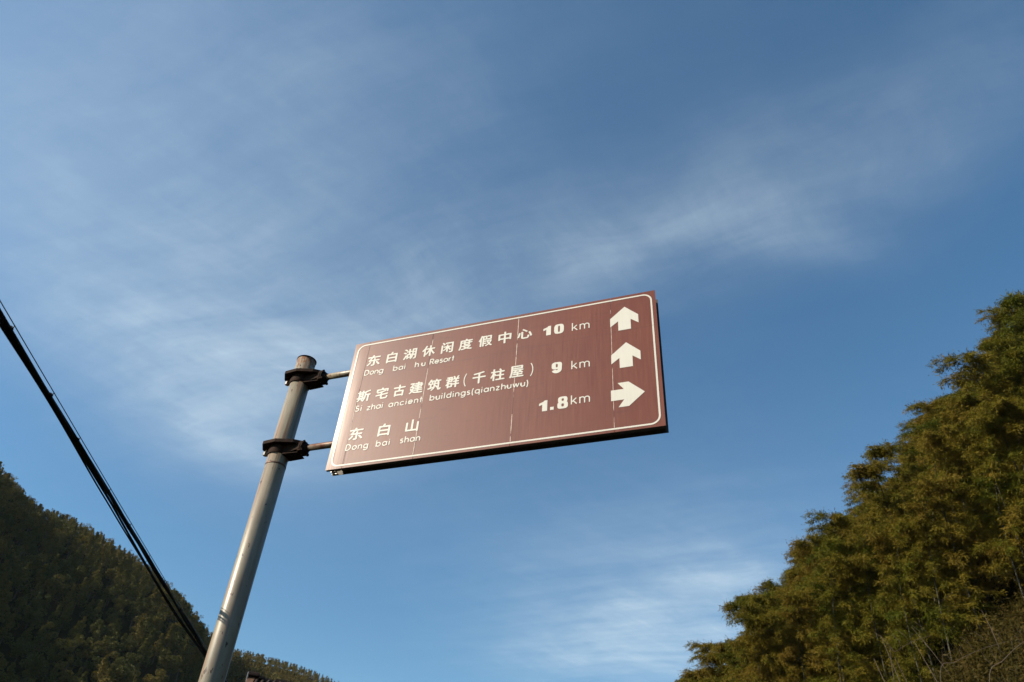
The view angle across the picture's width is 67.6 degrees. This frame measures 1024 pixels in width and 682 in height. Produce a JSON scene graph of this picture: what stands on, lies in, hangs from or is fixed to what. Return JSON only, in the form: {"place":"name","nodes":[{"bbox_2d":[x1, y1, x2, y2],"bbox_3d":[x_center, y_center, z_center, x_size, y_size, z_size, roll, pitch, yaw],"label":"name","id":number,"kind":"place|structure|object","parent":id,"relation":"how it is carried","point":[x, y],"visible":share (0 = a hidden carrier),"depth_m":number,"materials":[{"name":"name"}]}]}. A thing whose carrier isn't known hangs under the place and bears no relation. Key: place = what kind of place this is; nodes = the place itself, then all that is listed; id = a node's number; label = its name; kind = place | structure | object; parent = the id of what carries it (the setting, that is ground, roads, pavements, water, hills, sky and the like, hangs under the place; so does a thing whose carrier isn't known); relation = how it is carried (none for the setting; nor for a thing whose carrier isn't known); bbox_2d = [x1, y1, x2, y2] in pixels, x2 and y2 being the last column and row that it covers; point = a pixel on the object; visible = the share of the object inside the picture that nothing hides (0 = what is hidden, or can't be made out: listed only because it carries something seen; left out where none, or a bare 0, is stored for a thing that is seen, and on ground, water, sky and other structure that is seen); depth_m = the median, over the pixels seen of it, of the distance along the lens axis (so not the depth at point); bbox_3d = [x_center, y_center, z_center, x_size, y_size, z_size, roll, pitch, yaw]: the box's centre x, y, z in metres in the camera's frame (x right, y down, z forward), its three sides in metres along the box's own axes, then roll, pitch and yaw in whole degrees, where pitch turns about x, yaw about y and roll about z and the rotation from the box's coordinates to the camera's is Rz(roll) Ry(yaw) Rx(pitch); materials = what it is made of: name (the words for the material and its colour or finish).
{"place":"outdoors","nodes":[
{"label":"outdoors","id":0,"kind":"place"},
{"bbox_2d":[0,497,1023,681],"bbox_3d":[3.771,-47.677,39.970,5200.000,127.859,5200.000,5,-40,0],"label":"ground","id":1,"kind":"structure","parent":0,"point":[76,617],"depth_m":140.55,"materials":[{"name":"green plant"}]},
{"bbox_2d":[34,621,58,652],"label":"forest tree","id":2,"kind":"object","parent":1,"relation":"on","point":[49,636],"visible":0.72,"depth_m":129.34,"materials":[{"name":"green plant"}]},
{"bbox_2d":[39,605,61,634],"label":"forest tree","id":3,"kind":"object","parent":1,"relation":"on","point":[57,612],"visible":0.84,"depth_m":135.30,"materials":[{"name":"green plant"}]},
{"bbox_2d":[43,574,67,601],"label":"forest tree","id":4,"kind":"object","parent":1,"relation":"on","point":[50,583],"visible":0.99,"depth_m":147.46,"materials":[{"name":"green plant"}]},
{"bbox_2d":[53,559,72,580],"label":"forest tree","id":5,"kind":"object","parent":1,"relation":"on","point":[63,568],"visible":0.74,"depth_m":159.23,"materials":[{"name":"green plant"}]},
{"bbox_2d":[52,574,75,602],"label":"forest tree","id":6,"kind":"object","parent":1,"relation":"on","point":[62,593],"visible":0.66,"depth_m":151.03,"materials":[{"name":"green plant"}]},
{"bbox_2d":[62,524,77,546],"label":"forest tree","id":7,"kind":"object","parent":1,"relation":"on","point":[74,529],"visible":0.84,"depth_m":185.47,"materials":[{"name":"green plant"}]},
{"bbox_2d":[56,634,84,672],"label":"forest tree","id":8,"kind":"object","parent":1,"relation":"on","point":[69,646],"visible":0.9,"depth_m":128.40,"materials":[{"name":"green plant"}]},
{"bbox_2d":[60,621,80,653],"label":"forest tree","id":9,"kind":"object","parent":1,"relation":"on","point":[74,631],"visible":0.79,"depth_m":134.56,"materials":[{"name":"green plant"}]},
{"bbox_2d":[74,637,101,671],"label":"forest tree","id":10,"kind":"object","parent":1,"relation":"on","point":[89,654],"visible":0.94,"depth_m":131.37,"materials":[{"name":"green plant"}]},
{"bbox_2d":[83,656,100,678],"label":"forest tree","id":11,"kind":"object","parent":1,"relation":"on","point":[91,666],"visible":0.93,"depth_m":127.39,"materials":[{"name":"green plant"}]},
{"bbox_2d":[86,568,102,602],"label":"forest tree","id":12,"kind":"object","parent":1,"relation":"on","point":[95,583],"visible":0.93,"depth_m":160.32,"materials":[{"name":"green plant"}]},
{"bbox_2d":[85,600,103,632],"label":"forest tree","id":13,"kind":"object","parent":1,"relation":"on","point":[100,606],"visible":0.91,"depth_m":147.25,"materials":[{"name":"green plant"}]},
{"bbox_2d":[87,622,103,650],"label":"forest tree","id":14,"kind":"object","parent":1,"relation":"on","point":[96,636],"visible":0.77,"depth_m":138.43,"materials":[{"name":"green plant"}]},
{"bbox_2d":[90,619,108,643],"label":"forest tree","id":15,"kind":"object","parent":1,"relation":"on","point":[94,628],"visible":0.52,"depth_m":142.19,"materials":[{"name":"green plant"}]},
{"bbox_2d":[91,654,109,681],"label":"forest tree","id":16,"kind":"object","parent":1,"relation":"on","point":[104,664],"visible":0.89,"depth_m":125.75,"materials":[{"name":"green plant"}]},
{"bbox_2d":[94,636,118,661],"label":"forest tree","id":17,"kind":"object","parent":1,"relation":"on","point":[106,650],"visible":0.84,"depth_m":135.42,"materials":[{"name":"green plant"}]},
{"bbox_2d":[97,663,115,681],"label":"forest tree","id":18,"kind":"object","parent":1,"relation":"on","point":[111,670],"visible":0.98,"depth_m":122.11,"materials":[{"name":"green plant"}]},
{"bbox_2d":[101,546,113,568],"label":"forest tree","id":19,"kind":"object","parent":1,"relation":"on","point":[107,556],"visible":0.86,"depth_m":180.89,"materials":[{"name":"green plant"}]},
{"bbox_2d":[102,618,120,648],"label":"forest tree","id":20,"kind":"object","parent":1,"relation":"on","point":[116,627],"visible":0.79,"depth_m":141.98,"materials":[{"name":"green plant"}]},
{"bbox_2d":[104,574,120,605],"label":"forest tree","id":21,"kind":"object","parent":1,"relation":"on","point":[117,579],"visible":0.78,"depth_m":164.75,"materials":[{"name":"green plant"}]},
{"bbox_2d":[112,595,129,610],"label":"forest tree","id":22,"kind":"object","parent":1,"relation":"on","point":[120,601],"visible":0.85,"depth_m":158.47,"materials":[{"name":"green plant"}]},
{"bbox_2d":[110,658,134,681],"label":"forest tree","id":23,"kind":"object","parent":1,"relation":"on","point":[122,670],"visible":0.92,"depth_m":128.33,"materials":[{"name":"green plant"}]},
{"bbox_2d":[112,652,136,681],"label":"forest tree","id":24,"kind":"object","parent":1,"relation":"on","point":[130,656],"visible":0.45,"depth_m":133.94,"materials":[{"name":"green plant"}]},
{"bbox_2d":[125,595,143,627],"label":"forest tree","id":25,"kind":"object","parent":1,"relation":"on","point":[139,603],"visible":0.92,"depth_m":159.10,"materials":[{"name":"green plant"}]},
{"bbox_2d":[129,618,144,654],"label":"forest tree","id":26,"kind":"object","parent":1,"relation":"on","point":[138,628],"visible":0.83,"depth_m":147.94,"materials":[{"name":"green plant"}]},
{"bbox_2d":[146,586,158,614],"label":"forest tree","id":27,"kind":"object","parent":1,"relation":"on","point":[155,593],"visible":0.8,"depth_m":171.24,"materials":[{"name":"green plant"}]},
{"bbox_2d":[141,669,165,681],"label":"forest tree","id":28,"kind":"object","parent":1,"relation":"on","point":[160,672],"visible":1,"depth_m":131.12,"materials":[{"name":"green plant"}]},
{"bbox_2d":[148,633,163,663],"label":"forest tree","id":29,"kind":"object","parent":1,"relation":"on","point":[159,643],"visible":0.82,"depth_m":149.01,"materials":[{"name":"green plant"}]},
{"bbox_2d":[149,614,165,629],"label":"forest tree","id":30,"kind":"object","parent":1,"relation":"on","point":[156,622],"visible":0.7,"depth_m":158.22,"materials":[{"name":"green plant"}]},
{"bbox_2d":[158,629,172,660],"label":"forest tree","id":31,"kind":"object","parent":1,"relation":"on","point":[169,636],"visible":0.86,"depth_m":153.38,"materials":[{"name":"green plant"}]},
{"bbox_2d":[156,649,177,672],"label":"forest tree","id":32,"kind":"object","parent":1,"relation":"on","point":[170,661],"visible":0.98,"depth_m":142.49,"materials":[{"name":"green plant"}]},
{"bbox_2d":[0,464,339,681],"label":"forest","id":33,"kind":"object","parent":1,"relation":"on","point":[248,657],"visible":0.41,"depth_m":266.31,"materials":[{"name":"green plant"}]},
{"bbox_2d":[163,602,184,630],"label":"forest tree","id":34,"kind":"object","parent":1,"relation":"on","point":[172,616],"visible":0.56,"depth_m":171.54,"materials":[{"name":"green plant"}]},
{"bbox_2d":[167,632,187,654],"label":"forest tree","id":35,"kind":"object","parent":1,"relation":"on","point":[175,640],"visible":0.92,"depth_m":155.12,"materials":[{"name":"green plant"}]},
{"bbox_2d":[185,653,199,679],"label":"forest tree","id":36,"kind":"object","parent":1,"relation":"on","point":[192,664],"visible":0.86,"depth_m":165.22,"materials":[{"name":"green plant"}]},
{"bbox_2d":[245,671,291,681],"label":"farmhouse","id":37,"kind":"object","parent":1,"relation":"on","point":[251,676],"visible":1,"depth_m":26.98,"materials":[{"name":"ceramic"}]},
{"bbox_2d":[198,290,668,681],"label":"road sign","id":38,"kind":"object","parent":1,"relation":"on","point":[587,372],"visible":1,"depth_m":5.57,"materials":[{"name":"metal"}]},
{"bbox_2d":[678,665,711,681],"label":"bamboo","id":39,"kind":"object","parent":1,"relation":"on","point":[695,674],"visible":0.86,"depth_m":34.42,"materials":[{"name":"green plant"}]},
{"bbox_2d":[683,639,722,677],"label":"bamboo","id":40,"kind":"object","parent":1,"relation":"on","point":[704,647],"visible":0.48,"depth_m":39.56,"materials":[{"name":"green plant"}]},
{"bbox_2d":[688,649,722,678],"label":"bamboo","id":41,"kind":"object","parent":1,"relation":"on","point":[705,662],"visible":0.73,"depth_m":38.14,"materials":[{"name":"green plant"}]},
{"bbox_2d":[707,638,735,681],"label":"bamboo","id":42,"kind":"object","parent":1,"relation":"on","point":[717,651],"visible":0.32,"depth_m":37.35,"materials":[{"name":"green plant"}]},
{"bbox_2d":[716,642,759,681],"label":"bamboo","id":43,"kind":"object","parent":1,"relation":"on","point":[727,655],"visible":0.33,"depth_m":33.95,"materials":[{"name":"green plant"}]},
{"bbox_2d":[725,664,773,681],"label":"bamboo","id":44,"kind":"object","parent":1,"relation":"on","point":[742,672],"visible":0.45,"depth_m":32.24,"materials":[{"name":"green plant"}]},
{"bbox_2d":[719,594,781,681],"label":"bamboo","id":45,"kind":"object","parent":1,"relation":"on","point":[745,606],"visible":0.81,"depth_m":31.65,"materials":[{"name":"green plant"}]},
{"bbox_2d":[733,633,775,679],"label":"bamboo","id":46,"kind":"object","parent":1,"relation":"on","point":[749,643],"visible":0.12,"depth_m":32.74,"materials":[{"name":"green plant"}]},
{"bbox_2d":[732,588,792,681],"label":"bamboo","id":47,"kind":"object","parent":1,"relation":"on","point":[767,600],"visible":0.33,"depth_m":33.20,"materials":[{"name":"green plant"}]},
{"bbox_2d":[734,609,801,681],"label":"bamboo","id":48,"kind":"object","parent":1,"relation":"on","point":[765,619],"visible":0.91,"depth_m":31.05,"materials":[{"name":"green plant"}]},
{"bbox_2d":[754,640,804,681],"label":"bamboo","id":49,"kind":"object","parent":1,"relation":"on","point":[777,647],"visible":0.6,"depth_m":31.16,"materials":[{"name":"green plant"}]},
{"bbox_2d":[750,578,814,678],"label":"bamboo","id":50,"kind":"object","parent":1,"relation":"on","point":[768,585],"visible":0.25,"depth_m":37.23,"materials":[{"name":"green plant"}]},
{"bbox_2d":[765,606,814,681],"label":"bamboo","id":51,"kind":"object","parent":1,"relation":"on","point":[799,664],"visible":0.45,"depth_m":31.84,"materials":[{"name":"green plant"}]},
{"bbox_2d":[781,547,809,568],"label":"bamboo","id":52,"kind":"object","parent":1,"relation":"on","point":[786,558],"visible":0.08,"depth_m":40.60,"materials":[{"name":"green plant"}]},
{"bbox_2d":[772,581,827,680],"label":"bamboo","id":53,"kind":"object","parent":1,"relation":"on","point":[802,604],"visible":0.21,"depth_m":31.92,"materials":[{"name":"green plant"}]},
{"bbox_2d":[770,584,835,681],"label":"bamboo","id":54,"kind":"object","parent":1,"relation":"on","point":[801,596],"visible":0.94,"depth_m":30.27,"materials":[{"name":"green plant"}]},
{"bbox_2d":[781,566,838,675],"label":"bamboo","id":55,"kind":"object","parent":1,"relation":"on","point":[790,574],"visible":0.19,"depth_m":34.81,"materials":[{"name":"green plant"}]},
{"bbox_2d":[785,556,840,680],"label":"bamboo","id":56,"kind":"object","parent":1,"relation":"on","point":[801,567],"visible":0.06,"depth_m":34.76,"materials":[{"name":"green plant"}]},
{"bbox_2d":[785,530,852,681],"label":"bamboo","id":57,"kind":"object","parent":1,"relation":"on","point":[801,544],"visible":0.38,"depth_m":32.90,"materials":[{"name":"green plant"}]},
{"bbox_2d":[798,562,870,681],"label":"bamboo","id":58,"kind":"object","parent":1,"relation":"on","point":[820,567],"visible":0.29,"depth_m":30.95,"materials":[{"name":"green plant"}]},
{"bbox_2d":[810,553,864,678],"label":"bamboo","id":59,"kind":"object","parent":1,"relation":"on","point":[846,593],"visible":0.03,"depth_m":32.48,"materials":[{"name":"green plant"}]},
{"bbox_2d":[799,534,884,681],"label":"bamboo","id":60,"kind":"object","parent":1,"relation":"on","point":[833,543],"visible":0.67,"depth_m":29.92,"materials":[{"name":"green plant"}]},
{"bbox_2d":[803,550,881,681],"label":"bamboo","id":61,"kind":"object","parent":1,"relation":"on","point":[844,565],"visible":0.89,"depth_m":29.41,"materials":[{"name":"green plant"}]},
{"bbox_2d":[800,508,900,681],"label":"bamboo","id":62,"kind":"object","parent":1,"relation":"on","point":[839,520],"visible":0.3,"depth_m":32.18,"materials":[{"name":"green plant"}]},
{"bbox_2d":[841,495,865,511],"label":"bamboo","id":63,"kind":"object","parent":1,"relation":"on","point":[852,502],"visible":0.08,"depth_m":38.55,"materials":[{"name":"green plant"}]},
{"bbox_2d":[831,511,911,655],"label":"bamboo","id":64,"kind":"object","parent":1,"relation":"on","point":[864,519],"visible":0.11,"depth_m":32.90,"materials":[{"name":"green plant"}]},
{"bbox_2d":[841,532,906,680],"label":"bamboo","id":65,"kind":"object","parent":1,"relation":"on","point":[875,624],"visible":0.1,"depth_m":30.77,"materials":[{"name":"green plant"}]},
{"bbox_2d":[831,520,920,681],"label":"bamboo","id":66,"kind":"object","parent":1,"relation":"on","point":[858,531],"visible":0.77,"depth_m":29.08,"materials":[{"name":"green plant"}]},
{"bbox_2d":[848,545,917,681],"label":"bamboo","id":67,"kind":"object","parent":1,"relation":"on","point":[887,666],"visible":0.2,"depth_m":30.62,"materials":[{"name":"green plant"}]},
{"bbox_2d":[842,478,929,596],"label":"bamboo","id":68,"kind":"object","parent":1,"relation":"on","point":[850,485],"visible":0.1,"depth_m":37.61,"materials":[{"name":"green plant"}]},
{"bbox_2d":[846,538,927,681],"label":"bamboo","id":69,"kind":"object","parent":1,"relation":"on","point":[875,615],"visible":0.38,"depth_m":29.07,"materials":[{"name":"green plant"}]},
{"bbox_2d":[859,434,939,599],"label":"bamboo","id":70,"kind":"object","parent":1,"relation":"on","point":[879,452],"visible":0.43,"depth_m":33.63,"materials":[{"name":"green plant"}]},
{"bbox_2d":[851,489,950,644],"bbox_3d":[15.647,9.714,31.579,3.606,7.292,3.324,21,-43,-19],"label":"bamboo","id":71,"kind":"object","parent":1,"relation":"on","point":[874,497],"visible":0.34,"depth_m":32.86,"materials":[{"name":"green plant"}]},
{"bbox_2d":[841,452,962,676],"bbox_3d":[14.384,8.347,28.212,3.389,8.152,5.071,-22,-47,28],"label":"bamboo","id":72,"kind":"object","parent":1,"relation":"on","point":[861,473],"visible":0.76,"depth_m":28.87,"materials":[{"name":"green plant"}]},
{"bbox_2d":[870,513,940,677],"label":"bamboo","id":73,"kind":"object","parent":1,"relation":"on","point":[905,517],"visible":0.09,"depth_m":31.16,"materials":[{"name":"green plant"}]},
{"bbox_2d":[868,516,954,681],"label":"bamboo","id":74,"kind":"object","parent":1,"relation":"on","point":[896,531],"visible":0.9,"depth_m":27.44,"materials":[{"name":"green plant"}]},
{"bbox_2d":[886,428,972,565],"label":"bamboo","id":75,"kind":"object","parent":1,"relation":"on","point":[911,446],"visible":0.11,"depth_m":37.42,"materials":[{"name":"green plant"}]},
{"bbox_2d":[896,473,986,662],"bbox_3d":[16.287,8.733,28.835,2.947,6.813,4.867,16,-41,-14],"label":"bamboo","id":76,"kind":"object","parent":1,"relation":"on","point":[966,482],"visible":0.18,"depth_m":29.03,"materials":[{"name":"green plant"}]},
{"bbox_2d":[898,417,987,552],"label":"bamboo","id":77,"kind":"object","parent":1,"relation":"on","point":[931,423],"visible":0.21,"depth_m":33.47,"materials":[{"name":"green plant"}]},
{"bbox_2d":[898,471,990,671],"bbox_3d":[15.162,8.217,26.801,2.797,6.467,4.619,5,-40,0],"label":"bamboo","id":78,"kind":"object","parent":1,"relation":"on","point":[930,488],"visible":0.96,"depth_m":27.24,"materials":[{"name":"green plant"}]},
{"bbox_2d":[910,467,990,637],"bbox_3d":[17.585,8.351,30.634,3.674,6.775,2.811,-20,-46,27],"label":"bamboo","id":79,"kind":"object","parent":1,"relation":"on","point":[941,513],"visible":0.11,"depth_m":30.62,"materials":[{"name":"green plant"}]},
{"bbox_2d":[906,421,1007,632],"bbox_3d":[16.291,6.761,27.901,3.694,7.962,3.657,25,-44,-23],"label":"bamboo","id":80,"kind":"object","parent":1,"relation":"on","point":[949,432],"visible":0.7,"depth_m":28.35,"materials":[{"name":"green plant"}]},
{"bbox_2d":[902,396,1019,576],"bbox_3d":[18.799,6.079,32.462,3.885,7.858,3.581,8,-40,-4],"label":"bamboo","id":81,"kind":"object","parent":1,"relation":"on","point":[921,406],"visible":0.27,"depth_m":33.86,"materials":[{"name":"green plant"}]},
{"bbox_2d":[914,570,1023,681],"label":"undergrowth","id":82,"kind":"object","parent":1,"relation":"on","point":[1008,628],"visible":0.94,"depth_m":23.70,"materials":[{"name":"green plant"}]},
{"bbox_2d":[925,389,1012,605],"bbox_3d":[18.059,6.041,30.146,3.482,8.376,5.210,6,-40,-2],"label":"bamboo","id":83,"kind":"object","parent":1,"relation":"on","point":[959,401],"visible":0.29,"depth_m":30.79,"materials":[{"name":"green plant"}]},
{"bbox_2d":[915,433,1023,618],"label":"bamboo","id":84,"kind":"object","parent":1,"relation":"on","point":[971,542],"visible":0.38,"depth_m":28.93,"materials":[{"name":"green plant"}]},
{"bbox_2d":[925,347,1023,560],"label":"bamboo","id":85,"kind":"object","parent":1,"relation":"on","point":[970,358],"visible":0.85,"depth_m":28.34,"materials":[{"name":"green plant"}]},
{"bbox_2d":[950,369,1021,514],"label":"bamboo","id":86,"kind":"object","parent":1,"relation":"on","point":[980,377],"visible":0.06,"depth_m":34.95,"materials":[{"name":"green plant"}]},
{"bbox_2d":[950,412,1023,582],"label":"bamboo","id":87,"kind":"object","parent":1,"relation":"on","point":[988,433],"visible":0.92,"depth_m":27.26,"materials":[{"name":"green plant"}]},
{"bbox_2d":[953,393,1023,599],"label":"bamboo","id":88,"kind":"object","parent":1,"relation":"on","point":[996,406],"visible":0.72,"depth_m":27.43,"materials":[{"name":"green plant"}]},
{"bbox_2d":[963,380,1022,528],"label":"bamboo","id":89,"kind":"object","parent":1,"relation":"on","point":[976,390],"visible":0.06,"depth_m":31.55,"materials":[{"name":"green plant"}]},
{"bbox_2d":[967,420,1023,581],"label":"bamboo","id":90,"kind":"object","parent":1,"relation":"on","point":[1013,537],"visible":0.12,"depth_m":29.42,"materials":[{"name":"green plant"}]},
{"bbox_2d":[970,409,1023,569],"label":"bamboo","id":91,"kind":"object","parent":1,"relation":"on","point":[996,508],"visible":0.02,"depth_m":30.33,"materials":[{"name":"green plant"}]},
{"bbox_2d":[973,291,1023,387],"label":"bamboo","id":92,"kind":"object","parent":1,"relation":"on","point":[996,315],"visible":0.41,"depth_m":33.82,"materials":[{"name":"green plant"}]},
{"bbox_2d":[973,333,1023,465],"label":"bamboo","id":93,"kind":"object","parent":1,"relation":"on","point":[988,345],"visible":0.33,"depth_m":33.37,"materials":[{"name":"green plant"}]},
{"bbox_2d":[983,309,1023,344],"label":"bamboo","id":94,"kind":"object","parent":1,"relation":"on","point":[991,328],"visible":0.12,"depth_m":37.16,"materials":[{"name":"green plant"}]},
{"bbox_2d":[986,384,1023,537],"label":"bamboo","id":95,"kind":"object","parent":1,"relation":"on","point":[1020,394],"visible":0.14,"depth_m":29.86,"materials":[{"name":"green plant"}]},
{"bbox_2d":[989,364,1023,503],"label":"bamboo","id":96,"kind":"object","parent":1,"relation":"on","point":[1003,391],"visible":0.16,"depth_m":31.22,"materials":[{"name":"green plant"}]},
{"bbox_2d":[990,342,1023,513],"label":"bamboo","id":97,"kind":"object","parent":1,"relation":"on","point":[1017,354],"visible":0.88,"depth_m":27.62,"materials":[{"name":"green plant"}]},
{"bbox_2d":[992,290,1023,430],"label":"bamboo","id":98,"kind":"object","parent":1,"relation":"on","point":[1015,302],"visible":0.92,"depth_m":27.82,"materials":[{"name":"green plant"}]},
{"bbox_3d":[-5.800,18.528,24.318,1.000,5.941,0.340,5,-40,0],"label":"utility pole","id":99,"kind":"object","parent":1,"relation":"on","visible":0},
{"bbox_2d":[0,300,226,681],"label":"cable bundle","id":100,"kind":"object","parent":99,"relation":"attached to","point":[7,328],"visible":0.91,"depth_m":4.58,"materials":[{"name":"black rubber"}]},
{"bbox_2d":[0,0,1023,681],"label":"sky","id":101,"kind":"structure","parent":0,"point":[818,201],"materials":[{"name":"blue"}]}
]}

